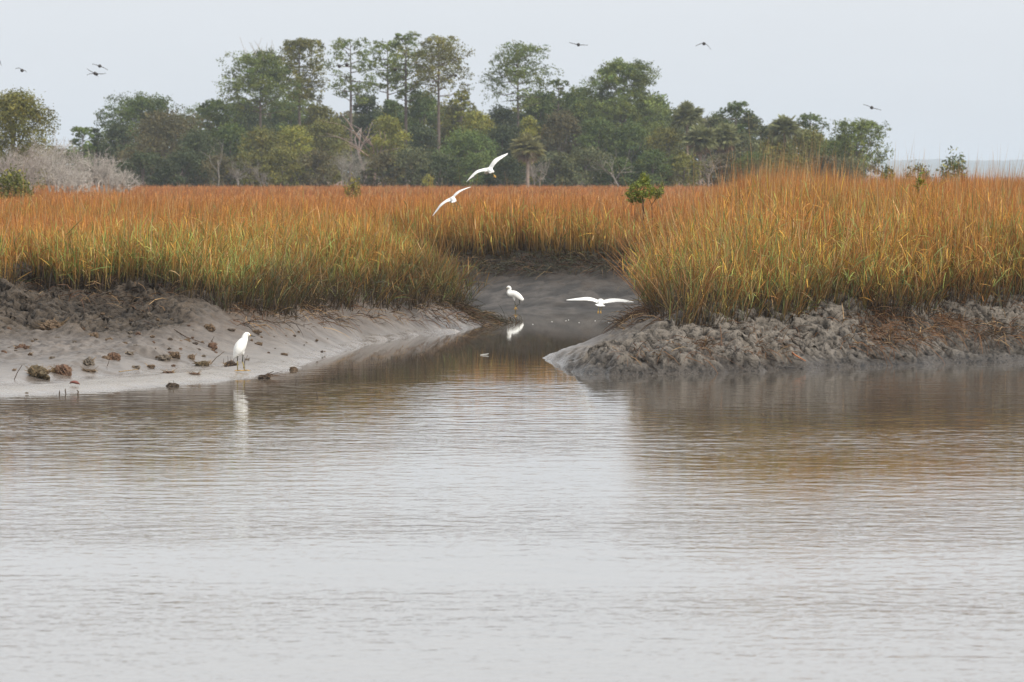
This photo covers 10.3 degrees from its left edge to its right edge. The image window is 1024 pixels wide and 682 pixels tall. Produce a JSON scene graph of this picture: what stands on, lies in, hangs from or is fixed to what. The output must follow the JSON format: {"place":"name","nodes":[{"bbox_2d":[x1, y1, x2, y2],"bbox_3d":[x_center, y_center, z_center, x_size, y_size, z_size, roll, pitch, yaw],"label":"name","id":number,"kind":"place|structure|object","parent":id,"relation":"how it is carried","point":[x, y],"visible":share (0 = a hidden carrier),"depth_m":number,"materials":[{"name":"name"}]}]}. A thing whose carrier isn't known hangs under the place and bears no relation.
{"place":"outdoors","nodes":[
{"label":"outdoors","id":0,"kind":"place"},
{"bbox_2d":[467,153,507,180],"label":"egret","id":1,"kind":"object","parent":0,"point":[489,169],"visible":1,"depth_m":102.98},
{"bbox_2d":[0,310,1023,681],"bbox_3d":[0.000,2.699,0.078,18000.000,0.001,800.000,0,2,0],"label":"water","id":2,"kind":"structure","parent":0,"point":[508,506],"depth_m":44.35,"materials":[{"name":"grey liquid"}]},
{"bbox_2d":[0,177,1023,396],"bbox_3d":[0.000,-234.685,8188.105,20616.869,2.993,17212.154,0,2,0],"label":"ground","id":3,"kind":"structure","parent":0,"point":[547,291],"depth_m":82.42,"materials":[{"name":"soil"}]},
{"bbox_2d":[0,147,25,184],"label":"bare bush","id":4,"kind":"object","parent":3,"relation":"on","point":[10,161],"visible":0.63,"depth_m":409.30,"materials":[{"name":"grey plant"}]},
{"bbox_2d":[0,163,34,199],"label":"mangrove bush","id":5,"kind":"object","parent":3,"relation":"on","point":[11,185],"visible":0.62,"depth_m":239.73,"materials":[{"name":"green plant"}]},
{"bbox_2d":[0,142,49,191],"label":"bare bush","id":6,"kind":"object","parent":3,"relation":"on","point":[29,170],"visible":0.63,"depth_m":404.79,"materials":[{"name":"grey plant"}]},
{"bbox_2d":[0,87,60,189],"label":"shade tree","id":7,"kind":"object","parent":3,"relation":"on","point":[18,107],"visible":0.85,"depth_m":429.05,"materials":[{"name":"green plant"}]},
{"bbox_2d":[24,365,54,379],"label":"mud clod","id":8,"kind":"object","parent":3,"relation":"on","point":[36,371],"visible":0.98,"depth_m":74.80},
{"bbox_2d":[17,132,74,192],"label":"bare bush","id":9,"kind":"object","parent":3,"relation":"on","point":[49,161],"visible":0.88,"depth_m":399.51,"materials":[{"name":"grey plant"}]},
{"bbox_2d":[34,317,68,329],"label":"mud clod","id":10,"kind":"object","parent":3,"relation":"on","point":[50,324],"visible":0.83,"depth_m":82.60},
{"bbox_2d":[50,364,72,375],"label":"mud clod","id":11,"kind":"object","parent":3,"relation":"on","point":[64,369],"visible":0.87,"depth_m":75.60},
{"bbox_2d":[43,161,92,193],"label":"bare bush","id":12,"kind":"object","parent":3,"relation":"on","point":[76,183],"visible":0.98,"depth_m":380.22,"materials":[{"name":"grey plant"}]},
{"bbox_2d":[64,126,99,183],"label":"pine tree","id":13,"kind":"object","parent":3,"relation":"on","point":[84,131],"visible":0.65,"depth_m":639.83,"materials":[{"name":"green plant"}]},
{"bbox_2d":[55,146,113,192],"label":"bare bush","id":14,"kind":"object","parent":3,"relation":"on","point":[81,170],"visible":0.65,"depth_m":394.75,"materials":[{"name":"grey plant"}]},
{"bbox_2d":[89,128,105,185],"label":"cedar tree","id":15,"kind":"object","parent":3,"relation":"on","point":[94,140],"visible":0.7,"depth_m":639.86,"materials":[{"name":"green plant"}]},
{"bbox_2d":[85,141,116,185],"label":"cedar tree","id":16,"kind":"object","parent":3,"relation":"on","point":[104,145],"visible":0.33,"depth_m":654.65,"materials":[{"name":"green plant"}]},
{"bbox_2d":[76,151,131,192],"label":"bare bush","id":17,"kind":"object","parent":3,"relation":"on","point":[98,172],"visible":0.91,"depth_m":389.25,"materials":[{"name":"grey plant"}]},
{"bbox_2d":[99,122,136,182],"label":"oak tree","id":18,"kind":"object","parent":3,"relation":"on","point":[116,131],"visible":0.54,"depth_m":689.60,"materials":[{"name":"green plant"}]},
{"bbox_2d":[103,169,142,192],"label":"bare bush","id":19,"kind":"object","parent":3,"relation":"on","point":[116,182],"visible":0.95,"depth_m":384.56,"materials":[{"name":"grey plant"}]},
{"bbox_2d":[113,151,174,187],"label":"shrub","id":20,"kind":"object","parent":3,"relation":"on","point":[152,158],"visible":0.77,"depth_m":599.19,"materials":[{"name":"green plant"}]},
{"bbox_2d":[87,90,202,185],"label":"oak tree","id":21,"kind":"object","parent":3,"relation":"on","point":[130,111],"visible":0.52,"depth_m":728.26,"materials":[{"name":"green plant"}]},
{"bbox_2d":[112,106,214,185],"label":"oak tree","id":22,"kind":"object","parent":3,"relation":"on","point":[155,126],"visible":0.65,"depth_m":648.73,"materials":[{"name":"green plant"}]},
{"bbox_2d":[152,150,208,186],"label":"shrub","id":23,"kind":"object","parent":3,"relation":"on","point":[184,159],"visible":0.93,"depth_m":599.48,"materials":[{"name":"green plant"}]},
{"bbox_2d":[163,128,222,184],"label":"oak tree","id":24,"kind":"object","parent":3,"relation":"on","point":[199,141],"visible":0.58,"depth_m":639.21,"materials":[{"name":"green plant"}]},
{"bbox_2d":[192,152,241,187],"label":"shrub","id":25,"kind":"object","parent":3,"relation":"on","point":[224,161],"visible":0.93,"depth_m":599.51,"materials":[{"name":"green plant"}]},
{"bbox_2d":[184,97,256,150],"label":"tree","id":26,"kind":"object","parent":3,"relation":"on","point":[207,108],"visible":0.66,"depth_m":699.13,"materials":[{"name":"green plant"}]},
{"bbox_2d":[202,119,254,184],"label":"oak tree","id":27,"kind":"object","parent":3,"relation":"on","point":[232,131],"visible":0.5,"depth_m":649.25,"materials":[{"name":"green plant"}]},
{"bbox_2d":[233,332,255,370],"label":"egret","id":28,"kind":"object","parent":3,"relation":"on","point":[240,346],"visible":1,"depth_m":76.87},
{"bbox_2d":[209,97,282,180],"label":"oak tree","id":29,"kind":"object","parent":3,"relation":"on","point":[254,117],"visible":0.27,"depth_m":719.39,"materials":[{"name":"green plant"}]},
{"bbox_2d":[225,151,273,186],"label":"shrub","id":30,"kind":"object","parent":3,"relation":"on","point":[248,158],"visible":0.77,"depth_m":599.28,"materials":[{"name":"green plant"}]},
{"bbox_2d":[232,125,293,185],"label":"oak tree","id":31,"kind":"object","parent":3,"relation":"on","point":[265,140],"visible":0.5,"depth_m":639.31,"materials":[{"name":"green plant"}]},
{"bbox_2d":[212,38,316,154],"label":"oak tree","id":32,"kind":"object","parent":3,"relation":"on","point":[260,62],"visible":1,"depth_m":689.41,"materials":[{"name":"green plant"}]},
{"bbox_2d":[256,145,307,187],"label":"shrub","id":33,"kind":"object","parent":3,"relation":"on","point":[284,155],"visible":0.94,"depth_m":599.28,"materials":[{"name":"green plant"}]},
{"bbox_2d":[262,99,310,185],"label":"oak tree","id":34,"kind":"object","parent":3,"relation":"on","point":[280,118],"visible":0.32,"depth_m":724.14,"materials":[{"name":"green plant"}]},
{"bbox_2d":[268,124,318,185],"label":"oak tree","id":35,"kind":"object","parent":3,"relation":"on","point":[296,133],"visible":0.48,"depth_m":644.39,"materials":[{"name":"green plant"}]},
{"bbox_2d":[274,37,333,185],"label":"pine tree","id":36,"kind":"object","parent":3,"relation":"on","point":[302,44],"visible":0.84,"depth_m":699.03,"materials":[{"name":"green plant"}]},
{"bbox_2d":[287,147,339,186],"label":"shrub","id":37,"kind":"object","parent":3,"relation":"on","point":[315,159],"visible":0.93,"depth_m":599.51,"materials":[{"name":"green plant"}]},
{"bbox_2d":[295,103,348,182],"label":"oak tree","id":38,"kind":"object","parent":3,"relation":"on","point":[317,111],"visible":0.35,"depth_m":704.51,"materials":[{"name":"green plant"}]},
{"bbox_2d":[296,116,356,185],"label":"oak tree","id":39,"kind":"object","parent":3,"relation":"on","point":[323,127],"visible":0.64,"depth_m":649.40,"materials":[{"name":"green plant"}]},
{"bbox_2d":[327,149,371,186],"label":"bare bush","id":40,"kind":"object","parent":3,"relation":"on","point":[343,166],"visible":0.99,"depth_m":579.52,"materials":[{"name":"grey plant"}]},
{"bbox_2d":[320,37,380,184],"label":"pine tree","id":41,"kind":"object","parent":3,"relation":"on","point":[351,86],"visible":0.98,"depth_m":680.07,"materials":[{"name":"green plant"}]},
{"bbox_2d":[344,172,360,197],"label":"mangrove bush","id":42,"kind":"object","parent":3,"relation":"on","point":[353,186],"visible":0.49,"depth_m":260.02,"materials":[{"name":"green plant"}]},
{"bbox_2d":[322,118,385,183],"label":"dead snag","id":43,"kind":"object","parent":3,"relation":"on","point":[363,144],"visible":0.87,"depth_m":638.22,"materials":[{"name":"wood"}]},
{"bbox_2d":[326,114,399,186],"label":"dead snag","id":44,"kind":"object","parent":3,"relation":"on","point":[358,151],"visible":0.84,"depth_m":640.70,"materials":[{"name":"wood"}]},
{"bbox_2d":[345,91,382,180],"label":"oak tree","id":45,"kind":"object","parent":3,"relation":"on","point":[364,122],"visible":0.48,"depth_m":714.57,"materials":[{"name":"green plant"}]},
{"bbox_2d":[355,151,405,187],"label":"shrub","id":46,"kind":"object","parent":3,"relation":"on","point":[380,160],"visible":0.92,"depth_m":589.57,"materials":[{"name":"green plant"}]},
{"bbox_2d":[360,112,412,183],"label":"oak tree","id":47,"kind":"object","parent":3,"relation":"on","point":[390,125],"visible":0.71,"depth_m":639.36,"materials":[{"name":"green plant"}]},
{"bbox_2d":[364,38,413,110],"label":"pine tree","id":48,"kind":"object","parent":3,"relation":"on","point":[381,64],"visible":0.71,"depth_m":704.89,"materials":[{"name":"green plant"}]},
{"bbox_2d":[365,98,414,174],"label":"oak tree","id":49,"kind":"object","parent":3,"relation":"on","point":[393,107],"visible":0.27,"depth_m":699.40,"materials":[{"name":"green plant"}]},
{"bbox_2d":[385,31,430,185],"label":"pine tree","id":50,"kind":"object","parent":3,"relation":"on","point":[396,78],"visible":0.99,"depth_m":685.07,"materials":[{"name":"green plant"}]},
{"bbox_2d":[380,143,439,187],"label":"shrub","id":51,"kind":"object","parent":3,"relation":"on","point":[406,156],"visible":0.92,"depth_m":589.25,"materials":[{"name":"green plant"}]},
{"bbox_2d":[393,124,440,185],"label":"oak tree","id":52,"kind":"object","parent":3,"relation":"on","point":[423,135],"visible":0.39,"depth_m":659.38,"materials":[{"name":"green plant"}]},
{"bbox_2d":[396,88,446,185],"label":"oak tree","id":53,"kind":"object","parent":3,"relation":"on","point":[417,114],"visible":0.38,"depth_m":714.43,"materials":[{"name":"green plant"}]},
{"bbox_2d":[394,34,474,183],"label":"pine tree","id":54,"kind":"object","parent":3,"relation":"on","point":[446,50],"visible":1,"depth_m":679.79,"materials":[{"name":"green plant"}]},
{"bbox_2d":[415,151,461,187],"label":"shrub","id":55,"kind":"object","parent":3,"relation":"on","point":[438,163],"visible":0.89,"depth_m":589.37,"materials":[{"name":"green plant"}]},
{"bbox_2d":[0,93,886,186],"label":"background woods","id":56,"kind":"object","parent":3,"relation":"on","point":[347,115],"visible":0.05,"depth_m":756.24,"materials":[{"name":"green plant"}]},
{"bbox_2d":[427,98,470,182],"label":"oak tree","id":57,"kind":"object","parent":3,"relation":"on","point":[450,110],"visible":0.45,"depth_m":704.34,"materials":[{"name":"green plant"}]},
{"bbox_2d":[440,90,476,184],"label":"pine tree","id":58,"kind":"object","parent":3,"relation":"on","point":[461,97],"visible":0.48,"depth_m":699.69,"materials":[{"name":"green plant"}]},
{"bbox_2d":[430,125,500,186],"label":"oak tree","id":59,"kind":"object","parent":3,"relation":"on","point":[465,141],"visible":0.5,"depth_m":634.39,"materials":[{"name":"green plant"}]},
{"bbox_2d":[447,107,498,179],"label":"oak tree","id":60,"kind":"object","parent":3,"relation":"on","point":[476,119],"visible":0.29,"depth_m":689.49,"materials":[{"name":"green plant"}]},
{"bbox_2d":[449,151,503,187],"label":"shrub","id":61,"kind":"object","parent":3,"relation":"on","point":[467,163],"visible":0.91,"depth_m":589.27,"materials":[{"name":"green plant"}]},
{"bbox_2d":[474,104,525,182],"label":"oak tree","id":62,"kind":"object","parent":3,"relation":"on","point":[503,115],"visible":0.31,"depth_m":699.22,"materials":[{"name":"green plant"}]},
{"bbox_2d":[477,124,523,185],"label":"oak tree","id":63,"kind":"object","parent":3,"relation":"on","point":[499,134],"visible":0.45,"depth_m":649.48,"materials":[{"name":"green plant"}]},
{"bbox_2d":[479,155,525,187],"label":"shrub","id":64,"kind":"object","parent":3,"relation":"on","point":[504,162],"visible":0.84,"depth_m":589.51,"materials":[{"name":"green plant"}]},
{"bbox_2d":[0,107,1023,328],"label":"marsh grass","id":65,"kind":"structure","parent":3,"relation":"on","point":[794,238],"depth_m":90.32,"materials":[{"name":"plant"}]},
{"bbox_2d":[2,240,1023,371],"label":"dead grass","id":66,"kind":"structure","parent":3,"relation":"on","point":[477,314],"depth_m":86.02,"materials":[{"name":"plant"}]},
{"bbox_2d":[475,40,563,184],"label":"pine tree","id":67,"kind":"object","parent":3,"relation":"on","point":[520,55],"visible":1,"depth_m":699.73,"materials":[{"name":"green plant"}]},
{"bbox_2d":[509,115,541,184],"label":"oak tree","id":68,"kind":"object","parent":3,"relation":"on","point":[528,124],"visible":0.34,"depth_m":649.63,"materials":[{"name":"green plant"}]},
{"bbox_2d":[507,132,545,185],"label":"cabbage palm","id":69,"kind":"object","parent":3,"relation":"on","point":[522,147],"visible":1,"depth_m":584.37,"materials":[{"name":"green plant"}]},
{"bbox_2d":[510,90,557,185],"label":"oak tree","id":70,"kind":"object","parent":3,"relation":"on","point":[545,107],"visible":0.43,"depth_m":704.29,"materials":[{"name":"green plant"}]},
{"bbox_2d":[526,152,549,186],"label":"dead snag","id":71,"kind":"object","parent":3,"relation":"on","point":[532,174],"visible":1,"depth_m":574.60,"materials":[{"name":"wood"}]},
{"bbox_2d":[66,159,1023,176],"bbox_3d":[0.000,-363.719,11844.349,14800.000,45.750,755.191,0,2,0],"label":"woods","id":72,"kind":"object","parent":3,"relation":"on","point":[969,165],"visible":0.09,"depth_m":11527.01,"materials":[{"name":"plant"}]},
{"bbox_2d":[529,150,580,187],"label":"shrub","id":73,"kind":"object","parent":3,"relation":"on","point":[553,161],"visible":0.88,"depth_m":589.44,"materials":[{"name":"green plant"}]},
{"bbox_2d":[545,78,569,147],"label":"pine tree","id":74,"kind":"object","parent":3,"relation":"on","point":[561,92],"visible":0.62,"depth_m":709.66,"materials":[{"name":"green plant"}]},
{"bbox_2d":[533,109,590,182],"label":"oak tree","id":75,"kind":"object","parent":3,"relation":"on","point":[562,121],"visible":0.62,"depth_m":649.37,"materials":[{"name":"green plant"}]},
{"bbox_2d":[546,84,614,185],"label":"oak tree","id":76,"kind":"object","parent":3,"relation":"on","point":[571,97],"visible":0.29,"depth_m":699.13,"materials":[{"name":"green plant"}]},
{"bbox_2d":[551,145,619,187],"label":"shrub","id":77,"kind":"object","parent":3,"relation":"on","point":[592,153],"visible":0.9,"depth_m":589.50,"materials":[{"name":"green plant"}]},
{"bbox_2d":[568,115,629,185],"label":"oak tree","id":78,"kind":"object","parent":3,"relation":"on","point":[593,126],"visible":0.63,"depth_m":644.13,"materials":[{"name":"green plant"}]},
{"bbox_2d":[593,156,639,186],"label":"shrub","id":79,"kind":"object","parent":3,"relation":"on","point":[620,162],"visible":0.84,"depth_m":589.37,"materials":[{"name":"green plant"}]},
{"bbox_2d":[572,57,671,176],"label":"oak tree","id":80,"kind":"object","parent":3,"relation":"on","point":[639,78],"visible":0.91,"depth_m":688.39,"materials":[{"name":"green plant"}]},
{"bbox_2d":[603,120,654,183],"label":"oak tree","id":81,"kind":"object","parent":3,"relation":"on","point":[635,132],"visible":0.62,"depth_m":644.11,"materials":[{"name":"green plant"}]},
{"bbox_2d":[622,171,663,223],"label":"mangrove bush","id":82,"kind":"object","parent":3,"relation":"on","point":[643,182],"visible":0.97,"depth_m":125.88,"materials":[{"name":"green plant"}]},
{"bbox_2d":[621,147,677,186],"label":"shrub","id":83,"kind":"object","parent":3,"relation":"on","point":[650,164],"visible":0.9,"depth_m":589.12,"materials":[{"name":"green plant"}]},
{"bbox_2d":[622,97,685,186],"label":"oak tree","id":84,"kind":"object","parent":3,"relation":"on","point":[664,105],"visible":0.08,"depth_m":704.39,"materials":[{"name":"green plant"}]},
{"bbox_2d":[636,124,688,185],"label":"oak tree","id":85,"kind":"object","parent":3,"relation":"on","point":[668,136],"visible":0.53,"depth_m":639.22,"materials":[{"name":"green plant"}]},
{"bbox_2d":[659,152,709,187],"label":"shrub","id":86,"kind":"object","parent":3,"relation":"on","point":[684,161],"visible":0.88,"depth_m":589.40,"materials":[{"name":"green plant"}]},
{"bbox_2d":[669,99,705,184],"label":"cabbage palm","id":87,"kind":"object","parent":3,"relation":"on","point":[686,112],"visible":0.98,"depth_m":639.19,"materials":[{"name":"green plant"}]},
{"bbox_2d":[680,122,719,185],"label":"cabbage palm","id":88,"kind":"object","parent":3,"relation":"on","point":[701,139],"visible":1,"depth_m":599.34,"materials":[{"name":"green plant"}]},
{"bbox_2d":[690,112,730,184],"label":"oak tree","id":89,"kind":"object","parent":3,"relation":"on","point":[712,121],"visible":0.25,"depth_m":649.43,"materials":[{"name":"green plant"}]},
{"bbox_2d":[698,150,746,186],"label":"shrub","id":90,"kind":"object","parent":3,"relation":"on","point":[721,157],"visible":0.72,"depth_m":589.35,"materials":[{"name":"green plant"}]},
{"bbox_2d":[713,122,741,172],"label":"cabbage palm","id":91,"kind":"object","parent":3,"relation":"on","point":[726,135],"visible":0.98,"depth_m":604.23,"materials":[{"name":"green plant"}]},
{"bbox_2d":[711,101,756,133],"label":"pine tree","id":92,"kind":"object","parent":3,"relation":"on","point":[733,109],"visible":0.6,"depth_m":639.59,"materials":[{"name":"green plant"}]},
{"bbox_2d":[707,129,760,180],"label":"oak tree","id":93,"kind":"object","parent":3,"relation":"on","point":[745,139],"visible":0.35,"depth_m":624.24,"materials":[{"name":"green plant"}]},
{"bbox_2d":[731,112,768,172],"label":"oak tree","id":94,"kind":"object","parent":3,"relation":"on","point":[754,122],"visible":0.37,"depth_m":639.28,"materials":[{"name":"green plant"}]},
{"bbox_2d":[722,150,778,183],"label":"shrub","id":95,"kind":"object","parent":3,"relation":"on","point":[746,159],"visible":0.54,"depth_m":589.47,"materials":[{"name":"green plant"}]},
{"bbox_2d":[743,135,802,178],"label":"oak tree","id":96,"kind":"object","parent":3,"relation":"on","point":[774,147],"visible":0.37,"depth_m":609.40,"materials":[{"name":"green plant"}]},
{"bbox_2d":[765,114,802,149],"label":"cabbage palm","id":97,"kind":"object","parent":3,"relation":"on","point":[785,126],"visible":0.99,"depth_m":609.31,"materials":[{"name":"green plant"}]},
{"bbox_2d":[763,153,814,179],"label":"shrub","id":98,"kind":"object","parent":3,"relation":"on","point":[787,160],"visible":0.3,"depth_m":579.30,"materials":[{"name":"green plant"}]},
{"bbox_2d":[774,126,829,178],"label":"oak tree","id":99,"kind":"object","parent":3,"relation":"on","point":[805,142],"visible":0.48,"depth_m":614.00,"materials":[{"name":"green plant"}]},
{"bbox_2d":[796,112,829,139],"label":"pine tree","id":100,"kind":"object","parent":3,"relation":"on","point":[805,121],"visible":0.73,"depth_m":619.73,"materials":[{"name":"green plant"}]},
{"bbox_2d":[796,154,849,179],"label":"shrub","id":101,"kind":"object","parent":3,"relation":"on","point":[829,162],"visible":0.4,"depth_m":579.44,"materials":[{"name":"green plant"}]},
{"bbox_2d":[808,135,866,178],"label":"oak tree","id":102,"kind":"object","parent":3,"relation":"on","point":[832,144],"visible":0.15,"depth_m":609.72,"materials":[{"name":"green plant"}]},
{"bbox_2d":[828,156,868,181],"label":"shrub","id":103,"kind":"object","parent":3,"relation":"on","point":[850,161],"visible":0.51,"depth_m":579.61,"materials":[{"name":"green plant"}]},
{"bbox_2d":[816,117,893,172],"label":"pine tree","id":104,"kind":"object","parent":3,"relation":"on","point":[863,127],"visible":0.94,"depth_m":599.05,"materials":[{"name":"green plant"}]},
{"bbox_2d":[936,145,966,184],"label":"mangrove bush","id":105,"kind":"object","parent":3,"relation":"on","point":[952,163],"visible":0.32,"depth_m":329.80,"materials":[{"name":"green plant"}]},
{"bbox_2d":[0,0,1023,160],"label":"sky","id":106,"kind":"structure","parent":0,"point":[942,74],"materials":[{"name":"white"}]},
{"bbox_2d":[568,297,632,313],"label":"egret","id":107,"kind":"object","parent":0,"point":[600,302],"visible":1,"depth_m":91.96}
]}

